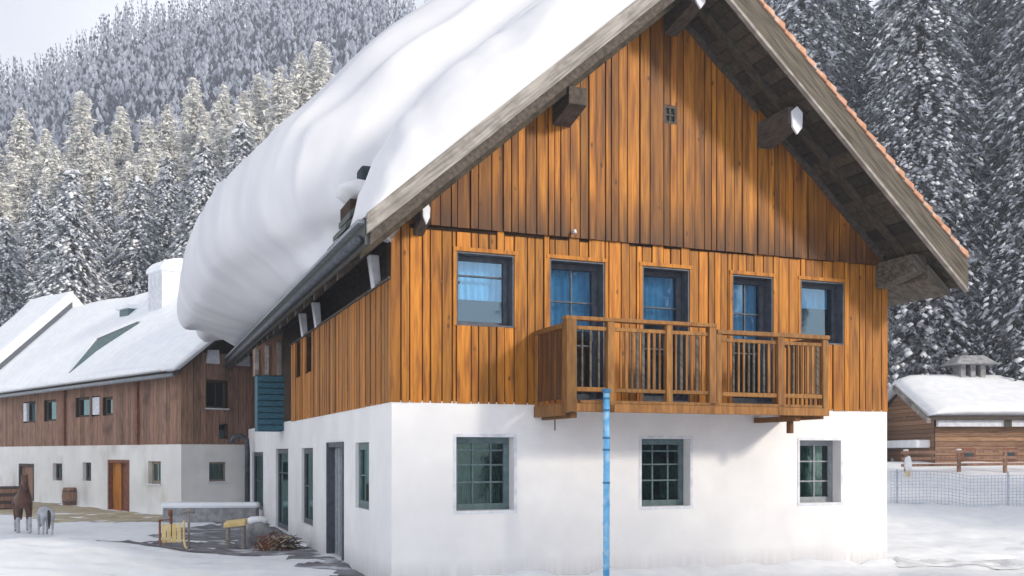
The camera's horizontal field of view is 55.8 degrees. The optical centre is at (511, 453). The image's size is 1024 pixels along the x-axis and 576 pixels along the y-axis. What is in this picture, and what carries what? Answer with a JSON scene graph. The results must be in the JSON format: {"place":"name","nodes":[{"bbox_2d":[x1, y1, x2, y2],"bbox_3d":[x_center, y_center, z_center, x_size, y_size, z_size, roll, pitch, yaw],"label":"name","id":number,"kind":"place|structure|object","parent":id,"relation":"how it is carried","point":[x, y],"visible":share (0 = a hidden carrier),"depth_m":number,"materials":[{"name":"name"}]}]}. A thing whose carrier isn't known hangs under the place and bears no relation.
{"place":"outdoors","nodes":[
{"label":"outdoors","id":0,"kind":"place"},
{"bbox_2d":[0,502,162,522],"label":"path","id":1,"kind":"structure","parent":0,"point":[110,516],"depth_m":32.64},
{"bbox_2d":[0,486,19,509],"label":"dark crate","id":2,"kind":"object","parent":1,"relation":"on","point":[8,494],"visible":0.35,"depth_m":36.19,"materials":[{"name":"brown wood"}]},
{"bbox_2d":[96,522,364,575],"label":"courtyard","id":3,"kind":"structure","parent":0,"point":[213,535],"depth_m":21.00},
{"bbox_2d":[158,510,187,548],"bbox_3d":[-7.149,1.605,20.380,0.578,0.780,0.766,0,0,-20],"label":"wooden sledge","id":4,"kind":"object","parent":3,"relation":"on","point":[171,528],"visible":0.97,"depth_m":20.58,"materials":[{"name":"yellow wood"}]},
{"bbox_2d":[224,518,247,548],"bbox_3d":[-6.178,1.807,21.621,0.476,0.675,0.382,0,0,-8],"label":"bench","id":5,"kind":"object","parent":3,"relation":"on","point":[229,524],"visible":0.92,"depth_m":21.50,"materials":[{"name":"yellow wood"}]},
{"bbox_2d":[245,516,269,544],"bbox_3d":[-5.901,1.829,22.403,0.600,0.732,0.595,0,0,0],"label":"stone trough","id":6,"kind":"object","parent":3,"relation":"on","point":[257,526],"visible":0.77,"depth_m":22.18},
{"bbox_2d":[252,529,308,550],"bbox_3d":[-5.096,1.973,21.185,1.338,0.655,0.905,0,0,0],"label":"brushwood heap","id":7,"kind":"object","parent":3,"relation":"on","point":[267,543],"visible":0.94,"depth_m":21.07,"materials":[{"name":"red wood"}]},
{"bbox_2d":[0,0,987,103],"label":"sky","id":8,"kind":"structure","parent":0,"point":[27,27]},
{"bbox_2d":[0,24,1023,575],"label":"ground","id":9,"kind":"structure","parent":0,"point":[920,530],"depth_m":19.86,"materials":[{"name":"snow"}]},
{"bbox_2d":[0,133,8,195],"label":"frosted spruce","id":10,"kind":"object","parent":9,"relation":"on","point":[4,175],"visible":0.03,"depth_m":94.05,"materials":[{"name":"white plant"}]},
{"bbox_2d":[0,182,19,257],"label":"frosted spruce","id":11,"kind":"object","parent":9,"relation":"on","point":[4,207],"visible":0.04,"depth_m":80.25,"materials":[{"name":"white plant"}]},
{"bbox_2d":[0,214,33,326],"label":"spruce","id":12,"kind":"object","parent":9,"relation":"on","point":[13,282],"visible":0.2,"depth_m":65.58,"materials":[{"name":"white plant"}]},
{"bbox_2d":[3,156,31,243],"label":"frosted spruce","id":13,"kind":"object","parent":9,"relation":"on","point":[16,184],"visible":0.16,"depth_m":83.69,"materials":[{"name":"white plant"}]},
{"bbox_2d":[0,107,35,201],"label":"frosted spruce","id":14,"kind":"object","parent":9,"relation":"on","point":[21,148],"visible":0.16,"depth_m":94.70,"materials":[{"name":"white plant"}]},
{"bbox_2d":[12,474,32,532],"bbox_3d":[-12.924,1.318,25.565,0.487,1.557,1.891,0,0,-30],"label":"bay pony","id":15,"kind":"object","parent":9,"relation":"on","point":[22,499],"visible":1,"depth_m":25.16},
{"bbox_2d":[12,151,49,239],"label":"frosted spruce","id":16,"kind":"object","parent":9,"relation":"on","point":[35,165],"visible":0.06,"depth_m":83.88,"materials":[{"name":"white plant"}]},
{"bbox_2d":[15,189,58,297],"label":"spruce","id":17,"kind":"object","parent":9,"relation":"on","point":[35,223],"visible":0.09,"depth_m":71.46,"materials":[{"name":"white plant"}]},
{"bbox_2d":[32,128,56,193],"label":"frosted spruce","id":18,"kind":"object","parent":9,"relation":"on","point":[42,149],"visible":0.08,"depth_m":95.48,"materials":[{"name":"white plant"}]},
{"bbox_2d":[37,506,54,534],"bbox_3d":[-12.055,1.738,24.936,0.351,0.762,1.394,0,0,-35],"label":"grey pony","id":19,"kind":"object","parent":9,"relation":"on","point":[46,514],"visible":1,"depth_m":24.59},
{"bbox_2d":[32,145,65,233],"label":"frosted spruce","id":20,"kind":"object","parent":9,"relation":"on","point":[53,169],"visible":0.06,"depth_m":82.54,"materials":[{"name":"white plant"}]},
{"bbox_2d":[62,487,76,504],"bbox_3d":[-17.607,1.799,38.500,0.593,0.858,0.593,0,0,0],"label":"barrel","id":21,"kind":"object","parent":9,"relation":"on","point":[69,495],"visible":0.86,"depth_m":38.27,"materials":[{"name":"brown wood"}]},
{"bbox_2d":[20,169,121,304],"bbox_3d":[-28.116,-8.225,61.741,10.796,20.258,10.628,0,0,-20],"label":"spruce","id":22,"kind":"object","parent":9,"relation":"on","point":[70,251],"visible":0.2,"depth_m":61.33,"materials":[{"name":"white plant"}]},
{"bbox_2d":[60,91,98,184],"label":"frosted spruce","id":23,"kind":"object","parent":9,"relation":"on","point":[81,139],"visible":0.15,"depth_m":96.95,"materials":[{"name":"white plant"}]},
{"bbox_2d":[76,144,114,224],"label":"frosted spruce","id":24,"kind":"object","parent":9,"relation":"on","point":[91,173],"visible":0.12,"depth_m":79.38,"materials":[{"name":"white plant"}]},
{"bbox_2d":[95,133,112,173],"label":"frosted spruce","id":25,"kind":"object","parent":9,"relation":"on","point":[103,151],"visible":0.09,"depth_m":94.88,"materials":[{"name":"white plant"}]},
{"bbox_2d":[86,176,122,300],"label":"spruce","id":26,"kind":"object","parent":9,"relation":"on","point":[105,210],"visible":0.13,"depth_m":73.45,"materials":[{"name":"white plant"}]},
{"bbox_2d":[102,160,121,216],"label":"frosted spruce","id":27,"kind":"object","parent":9,"relation":"on","point":[110,167],"visible":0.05,"depth_m":85.65,"materials":[{"name":"white plant"}]},
{"bbox_2d":[107,106,139,201],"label":"frosted spruce","id":28,"kind":"object","parent":9,"relation":"on","point":[122,154],"visible":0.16,"depth_m":96.78,"materials":[{"name":"white plant"}]},
{"bbox_2d":[0,258,254,514],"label":"farm building","id":29,"kind":"structure","parent":9,"relation":"on","point":[151,443],"depth_m":34.94,"materials":[{"name":"paint"}]},
{"bbox_2d":[19,464,33,500],"bbox_3d":[-21.276,1.374,42.665,0.320,1.820,1.900,0,0,-45],"label":"door","id":30,"kind":"structure","parent":29,"relation":"in","point":[24,469],"depth_m":42.58,"materials":[{"name":"brown wood"}]},
{"bbox_2d":[23,401,35,422],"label":"window","id":31,"kind":"structure","parent":29,"relation":"in","point":[29,408],"depth_m":42.56,"materials":[{"name":"white wood"}]},
{"bbox_2d":[47,400,55,420],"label":"window","id":32,"kind":"structure","parent":29,"relation":"in","point":[51,404],"depth_m":40.87,"materials":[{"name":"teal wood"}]},
{"bbox_2d":[56,463,61,480],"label":"window","id":33,"kind":"structure","parent":29,"relation":"in","point":[58,465],"depth_m":40.28,"materials":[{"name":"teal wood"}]},
{"bbox_2d":[79,397,89,416],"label":"window","id":34,"kind":"structure","parent":29,"relation":"in","point":[84,403],"depth_m":38.30,"materials":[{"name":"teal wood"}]},
{"bbox_2d":[86,462,90,480],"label":"window","id":35,"kind":"structure","parent":29,"relation":"in","point":[88,465],"depth_m":38.07,"materials":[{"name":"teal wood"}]},
{"bbox_2d":[92,396,99,415],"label":"window","id":36,"kind":"structure","parent":29,"relation":"in","point":[95,400],"depth_m":37.10,"materials":[{"name":"white wood"}]},
{"bbox_2d":[0,291,213,392],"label":"roof snow","id":37,"kind":"structure","parent":29,"relation":"on","point":[159,340],"depth_m":41.24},
{"bbox_2d":[106,397,112,415],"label":"window","id":38,"kind":"structure","parent":29,"relation":"in","point":[109,400],"depth_m":36.58,"materials":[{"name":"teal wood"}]},
{"bbox_2d":[108,460,128,511],"bbox_3d":[-14.407,1.189,35.745,0.320,1.890,1.900,0,0,-45],"label":"door","id":39,"kind":"structure","parent":29,"relation":"in","point":[118,470],"depth_m":35.92,"materials":[{"name":"orange wood"}]},
{"bbox_2d":[146,461,161,485],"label":"window","id":40,"kind":"structure","parent":29,"relation":"in","point":[156,465],"depth_m":33.76,"materials":[{"name":"teal glass"}]},
{"bbox_2d":[205,380,228,409],"bbox_3d":[-10.114,-1.991,33.048,0.821,1.010,0.747,0,0,-5],"label":"window","id":41,"kind":"structure","parent":29,"relation":"in","point":[215,389],"depth_m":33.15,"materials":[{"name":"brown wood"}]},
{"bbox_2d":[208,462,228,482],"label":"window","id":42,"kind":"structure","parent":29,"relation":"in","point":[216,469],"depth_m":33.15,"materials":[{"name":"teal glass"}]},
{"bbox_2d":[219,424,226,438],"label":"window","id":43,"kind":"structure","parent":29,"relation":"in","point":[222,427],"depth_m":33.30,"materials":[{"name":"black glass"}]},
{"bbox_2d":[108,161,148,242],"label":"frosted spruce","id":44,"kind":"object","parent":9,"relation":"on","point":[128,173],"visible":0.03,"depth_m":79.95,"materials":[{"name":"white plant"}]},
{"bbox_2d":[101,175,168,298],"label":"spruce","id":45,"kind":"object","parent":9,"relation":"on","point":[134,253],"visible":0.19,"depth_m":65.36,"materials":[{"name":"white plant"}]},
{"bbox_2d":[132,116,161,178],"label":"frosted spruce","id":46,"kind":"object","parent":9,"relation":"on","point":[147,137],"visible":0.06,"depth_m":86.98,"materials":[{"name":"white plant"}]},
{"bbox_2d":[136,148,158,214],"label":"frosted spruce","id":47,"kind":"object","parent":9,"relation":"on","point":[147,160],"visible":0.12,"depth_m":82.03,"materials":[{"name":"white plant"}]},
{"bbox_2d":[146,150,183,264],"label":"frosted spruce","id":48,"kind":"object","parent":9,"relation":"on","point":[164,154],"depth_m":79.35,"materials":[{"name":"white plant"}]},
{"bbox_2d":[143,156,188,263],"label":"spruce","id":49,"kind":"object","parent":9,"relation":"on","point":[166,188],"visible":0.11,"depth_m":71.48,"materials":[{"name":"white plant"}]},
{"bbox_2d":[154,104,181,186],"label":"frosted spruce","id":50,"kind":"object","parent":9,"relation":"on","point":[170,146],"visible":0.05,"depth_m":91.79,"materials":[{"name":"white plant"}]},
{"bbox_2d":[174,151,193,230],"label":"frosted spruce","id":51,"kind":"object","parent":9,"relation":"on","point":[183,163],"visible":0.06,"depth_m":83.18,"materials":[{"name":"white plant"}]},
{"bbox_2d":[181,509,194,546],"bbox_3d":[-7.003,1.670,20.900,0.297,0.945,0.090,0,0,0],"label":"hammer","id":52,"kind":"object","parent":9,"relation":"on","point":[188,511],"visible":0.89,"depth_m":20.88,"materials":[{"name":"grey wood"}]},
{"bbox_2d":[175,77,211,162],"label":"frosted spruce","id":53,"kind":"object","parent":9,"relation":"on","point":[193,108],"visible":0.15,"depth_m":96.93,"materials":[{"name":"white plant"}]},
{"bbox_2d":[163,140,224,260],"bbox_3d":[-20.712,-10.033,63.997,11.126,21.207,11.302,0,0,4],"label":"spruce","id":54,"kind":"object","parent":9,"relation":"on","point":[204,177],"visible":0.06,"depth_m":63.40,"materials":[{"name":"white plant"}]},
{"bbox_2d":[189,111,215,160],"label":"frosted spruce","id":55,"kind":"object","parent":9,"relation":"on","point":[205,121],"visible":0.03,"depth_m":93.91,"materials":[{"name":"white plant"}]},
{"bbox_2d":[191,126,214,168],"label":"frosted spruce","id":56,"kind":"object","parent":9,"relation":"on","point":[203,137],"visible":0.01,"depth_m":84.92,"materials":[{"name":"white plant"}]},
{"bbox_2d":[161,502,259,522],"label":"wall","id":57,"kind":"structure","parent":9,"relation":"on","point":[215,511],"depth_m":29.20,"materials":[{"name":"grey stone"}]},
{"bbox_2d":[0,0,426,188],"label":"hillside forest","id":58,"kind":"object","parent":9,"relation":"on","point":[166,59],"visible":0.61,"depth_m":169.72,"materials":[{"name":"plant"}]},
{"bbox_2d":[205,118,233,185],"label":"frosted spruce","id":59,"kind":"object","parent":9,"relation":"on","point":[218,144],"visible":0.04,"depth_m":80.55,"materials":[{"name":"white plant"}]},
{"bbox_2d":[211,85,234,149],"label":"frosted spruce","id":60,"kind":"object","parent":9,"relation":"on","point":[221,110],"visible":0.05,"depth_m":96.58,"materials":[{"name":"white plant"}]},
{"bbox_2d":[214,119,257,180],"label":"spruce","id":61,"kind":"object","parent":9,"relation":"on","point":[243,129],"visible":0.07,"depth_m":69.62,"materials":[{"name":"white plant"}]},
{"bbox_2d":[222,113,254,177],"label":"frosted spruce","id":62,"kind":"object","parent":9,"relation":"on","point":[239,117],"visible":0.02,"depth_m":78.94,"materials":[{"name":"white plant"}]},
{"bbox_2d":[229,90,257,143],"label":"frosted spruce","id":63,"kind":"object","parent":9,"relation":"on","point":[246,106],"visible":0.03,"depth_m":88.05,"materials":[{"name":"white plant"}]},
{"bbox_2d":[251,126,265,148],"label":"frosted spruce","id":64,"kind":"object","parent":9,"relation":"on","point":[259,137],"visible":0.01,"depth_m":80.22,"materials":[{"name":"white plant"}]},
{"bbox_2d":[247,73,271,136],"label":"frosted spruce","id":65,"kind":"object","parent":9,"relation":"on","point":[258,96],"visible":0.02,"depth_m":91.82,"materials":[{"name":"white plant"}]},
{"bbox_2d":[258,65,297,137],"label":"frosted spruce","id":66,"kind":"object","parent":9,"relation":"on","point":[280,99],"visible":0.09,"depth_m":89.34,"materials":[{"name":"white plant"}]},
{"bbox_2d":[285,50,313,110],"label":"frosted spruce","id":67,"kind":"object","parent":9,"relation":"on","point":[300,89],"visible":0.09,"depth_m":92.54,"materials":[{"name":"white plant"}]},
{"bbox_2d":[302,41,334,105],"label":"frosted spruce","id":68,"kind":"object","parent":9,"relation":"on","point":[320,70],"visible":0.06,"depth_m":92.96,"materials":[{"name":"white plant"}]},
{"bbox_2d":[223,0,968,575],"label":"alpine house","id":69,"kind":"structure","parent":9,"relation":"on","point":[707,242],"depth_m":16.41,"materials":[{"name":"paint"}]},
{"bbox_2d":[254,452,262,509],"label":"window","id":70,"kind":"structure","parent":69,"relation":"in","point":[258,456],"depth_m":31.37,"materials":[{"name":"glass"}]},
{"bbox_2d":[278,449,287,530],"bbox_3d":[-5.771,0.959,25.937,0.670,2.550,3.100,0,0,-21],"label":"window","id":71,"kind":"structure","parent":69,"relation":"in","point":[282,453],"depth_m":26.18,"materials":[{"name":"paint"}]},
{"bbox_2d":[304,448,312,525],"bbox_3d":[-4.305,0.759,22.193,0.670,2.150,2.340,0,0,-21],"label":"window","id":72,"kind":"structure","parent":69,"relation":"in","point":[308,452],"depth_m":22.47,"materials":[{"name":"paint"}]},
{"bbox_2d":[326,442,343,560],"bbox_3d":[-3.373,0.904,18.928,0.260,2.240,1.500,0,0,-21],"label":"door","id":73,"kind":"structure","parent":69,"relation":"in","point":[334,450],"depth_m":19.48,"materials":[{"name":"grey paint"}]},
{"bbox_2d":[336,179,364,203],"bbox_3d":[-2.543,-4.339,16.301,0.818,0.464,1.078,0,0,0],"label":"snow remnant","id":74,"kind":"object","parent":69,"relation":"on","point":[346,192],"visible":0.36,"depth_m":15.88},
{"bbox_2d":[177,0,541,345],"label":"snow mass","id":75,"kind":"object","parent":69,"relation":"on","point":[265,230],"visible":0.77,"depth_m":17.79,"materials":[{"name":"snow"}]},
{"bbox_2d":[359,442,368,508],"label":"window","id":76,"kind":"structure","parent":69,"relation":"in","point":[363,447],"depth_m":17.04,"materials":[{"name":"glass"}]},
{"bbox_2d":[456,437,508,509],"bbox_3d":[-0.627,0.329,15.929,1.780,1.570,0.670,0,0,-21],"label":"window","id":77,"kind":"structure","parent":69,"relation":"in","point":[482,463],"depth_m":15.66,"materials":[{"name":"glass"}]},
{"bbox_2d":[458,256,507,325],"bbox_3d":[-0.620,-2.601,15.910,1.720,1.510,0.670,0,0,-21],"label":"window","id":78,"kind":"structure","parent":69,"relation":"in","point":[483,286],"depth_m":15.80,"materials":[{"name":"glass"}]},
{"bbox_2d":[350,0,635,242],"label":"snow slab","id":79,"kind":"structure","parent":69,"relation":"on","point":[473,89],"depth_m":14.35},
{"bbox_2d":[551,263,596,398],"bbox_3d":[0.888,-2.031,16.492,1.750,2.650,0.730,0,0,-21],"label":"balcony door","id":80,"kind":"structure","parent":69,"relation":"in","point":[573,287],"depth_m":16.37,"materials":[{"name":"paint"}]},
{"bbox_2d":[644,271,680,400],"bbox_3d":[2.451,-2.031,17.104,1.670,2.650,0.730,0,0,-21],"label":"balcony door","id":81,"kind":"structure","parent":69,"relation":"in","point":[662,290],"depth_m":17.03,"materials":[{"name":"paint"}]},
{"bbox_2d":[642,439,682,505],"bbox_3d":[2.446,0.334,17.136,1.760,1.560,0.670,0,0,-21],"label":"window","id":82,"kind":"structure","parent":69,"relation":"in","point":[662,459],"depth_m":16.88,"materials":[{"name":"glass"}]},
{"bbox_2d":[663,105,676,124],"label":"vent window","id":83,"kind":"structure","parent":69,"relation":"in","point":[669,112],"depth_m":16.58,"materials":[{"name":"brown wood"}]},
{"bbox_2d":[733,279,763,402],"bbox_3d":[4.100,-2.021,17.753,1.610,2.630,0.730,0,0,-21],"label":"balcony door","id":84,"kind":"structure","parent":69,"relation":"in","point":[744,291],"depth_m":17.65,"materials":[{"name":"paint"}]},
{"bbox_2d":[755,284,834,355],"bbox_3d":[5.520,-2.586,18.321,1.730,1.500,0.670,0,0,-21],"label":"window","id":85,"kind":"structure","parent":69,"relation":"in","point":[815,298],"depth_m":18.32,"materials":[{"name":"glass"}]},
{"bbox_2d":[800,440,832,501],"bbox_3d":[5.476,0.339,18.325,1.730,1.550,0.670,0,0,-21],"label":"window","id":86,"kind":"structure","parent":69,"relation":"in","point":[816,456],"depth_m":18.09,"materials":[{"name":"glass"}]},
{"bbox_2d":[602,389,610,575],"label":"blue pipe","id":87,"kind":"object","parent":9,"relation":"on","point":[606,481],"visible":1,"depth_m":14.64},
{"bbox_2d":[766,0,855,106],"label":"spruce","id":88,"kind":"object","parent":9,"relation":"on","point":[777,6],"depth_m":59.15,"materials":[{"name":"grey plant"}]},
{"bbox_2d":[770,0,871,130],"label":"spruce","id":89,"kind":"object","parent":9,"relation":"on","point":[801,15],"visible":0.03,"depth_m":49.16,"materials":[{"name":"grey plant"}]},
{"bbox_2d":[776,0,878,138],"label":"spruce","id":90,"kind":"object","parent":9,"relation":"on","point":[848,39],"visible":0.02,"depth_m":54.16,"materials":[{"name":"grey plant"}]},
{"bbox_2d":[833,0,874,135],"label":"spruce","id":91,"kind":"object","parent":9,"relation":"on","point":[850,27],"depth_m":62.10,"materials":[{"name":"grey plant"}]},
{"bbox_2d":[840,0,881,118],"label":"spruce","id":92,"kind":"object","parent":9,"relation":"on","point":[862,16],"depth_m":66.30,"materials":[{"name":"grey plant"}]},
{"bbox_2d":[887,307,901,455],"bbox_3d":[17.235,-3.001,44.542,2.762,8.697,2.669,0,0,21],"label":"young spruce","id":93,"kind":"object","parent":9,"relation":"on","point":[891,350],"visible":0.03,"depth_m":44.33,"materials":[{"name":"grey plant"}]},
{"bbox_2d":[862,0,950,112],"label":"spruce","id":94,"kind":"object","parent":9,"relation":"on","point":[873,13],"depth_m":67.90,"materials":[{"name":"grey plant"}]},
{"bbox_2d":[904,456,911,476],"bbox_3d":[14.255,0.537,34.801,0.260,0.912,0.256,0,0,0],"label":"snow capped stump","id":95,"kind":"object","parent":9,"relation":"on","point":[907,464],"visible":0.91,"depth_m":34.72,"materials":[{"name":"snow"}]},
{"bbox_2d":[890,363,950,374],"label":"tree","id":96,"kind":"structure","parent":9,"relation":"on","point":[923,364],"depth_m":45.30,"materials":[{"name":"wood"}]},
{"bbox_2d":[867,4,978,141],"bbox_3d":[26.006,-15.751,62.092,12.718,40.820,12.242,0,0,-35],"label":"spruce","id":97,"kind":"object","parent":9,"relation":"on","point":[878,70],"depth_m":62.80,"materials":[{"name":"grey plant"}]},
{"bbox_2d":[859,0,1003,358],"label":"spruce","id":98,"kind":"object","parent":9,"relation":"on","point":[963,29],"visible":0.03,"depth_m":50.81,"materials":[{"name":"grey plant"}]},
{"bbox_2d":[859,0,1021,461],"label":"spruce","id":99,"kind":"object","parent":9,"relation":"on","point":[928,327],"visible":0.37,"depth_m":45.15,"materials":[{"name":"grey plant"}]},
{"bbox_2d":[887,355,1023,462],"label":"log hut","id":100,"kind":"object","parent":9,"relation":"on","point":[917,429],"visible":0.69,"depth_m":38.27,"materials":[{"name":"brown wood"}]},
{"bbox_2d":[888,374,1023,415],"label":"roof snow","id":101,"kind":"structure","parent":100,"relation":"on","point":[953,395],"depth_m":39.25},
{"bbox_2d":[962,448,975,460],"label":"window","id":102,"kind":"structure","parent":100,"relation":"in","point":[963,454],"depth_m":38.25,"materials":[{"name":"red wood"}]},
{"bbox_2d":[1004,448,1016,460],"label":"window","id":103,"kind":"structure","parent":100,"relation":"in","point":[1008,453],"depth_m":38.25,"materials":[{"name":"red wood"}]},
{"bbox_2d":[891,469,1023,506],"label":"snow net","id":104,"kind":"object","parent":9,"relation":"on","point":[1008,491],"visible":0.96,"depth_m":29.60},
{"bbox_2d":[893,557,1023,569],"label":"trodden snow","id":105,"kind":"structure","parent":9,"relation":"on","point":[1002,564],"depth_m":18.40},
{"bbox_2d":[901,449,1023,472],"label":"rail fence","id":106,"kind":"object","parent":9,"relation":"on","point":[959,464],"visible":0.75,"depth_m":35.52,"materials":[{"name":"brown wood"}]},
{"bbox_2d":[952,0,1005,156],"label":"spruce","id":107,"kind":"object","parent":9,"relation":"on","point":[973,39],"visible":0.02,"depth_m":62.24,"materials":[{"name":"grey plant"}]},
{"bbox_2d":[942,0,1023,380],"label":"spruce","id":108,"kind":"object","parent":9,"relation":"on","point":[1013,220],"visible":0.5,"depth_m":43.94,"materials":[{"name":"grey plant"}]},
{"bbox_2d":[953,0,1022,310],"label":"spruce","id":109,"kind":"object","parent":9,"relation":"on","point":[992,15],"visible":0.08,"depth_m":55.62,"materials":[{"name":"grey plant"}]},
{"bbox_2d":[973,1,1023,336],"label":"spruce","id":110,"kind":"object","parent":9,"relation":"on","point":[997,101],"visible":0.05,"depth_m":50.60,"materials":[{"name":"grey plant"}]},
{"bbox_2d":[993,285,1023,379],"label":"young spruce","id":111,"kind":"object","parent":9,"relation":"on","point":[1010,303],"visible":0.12,"depth_m":43.63,"materials":[{"name":"grey plant"}]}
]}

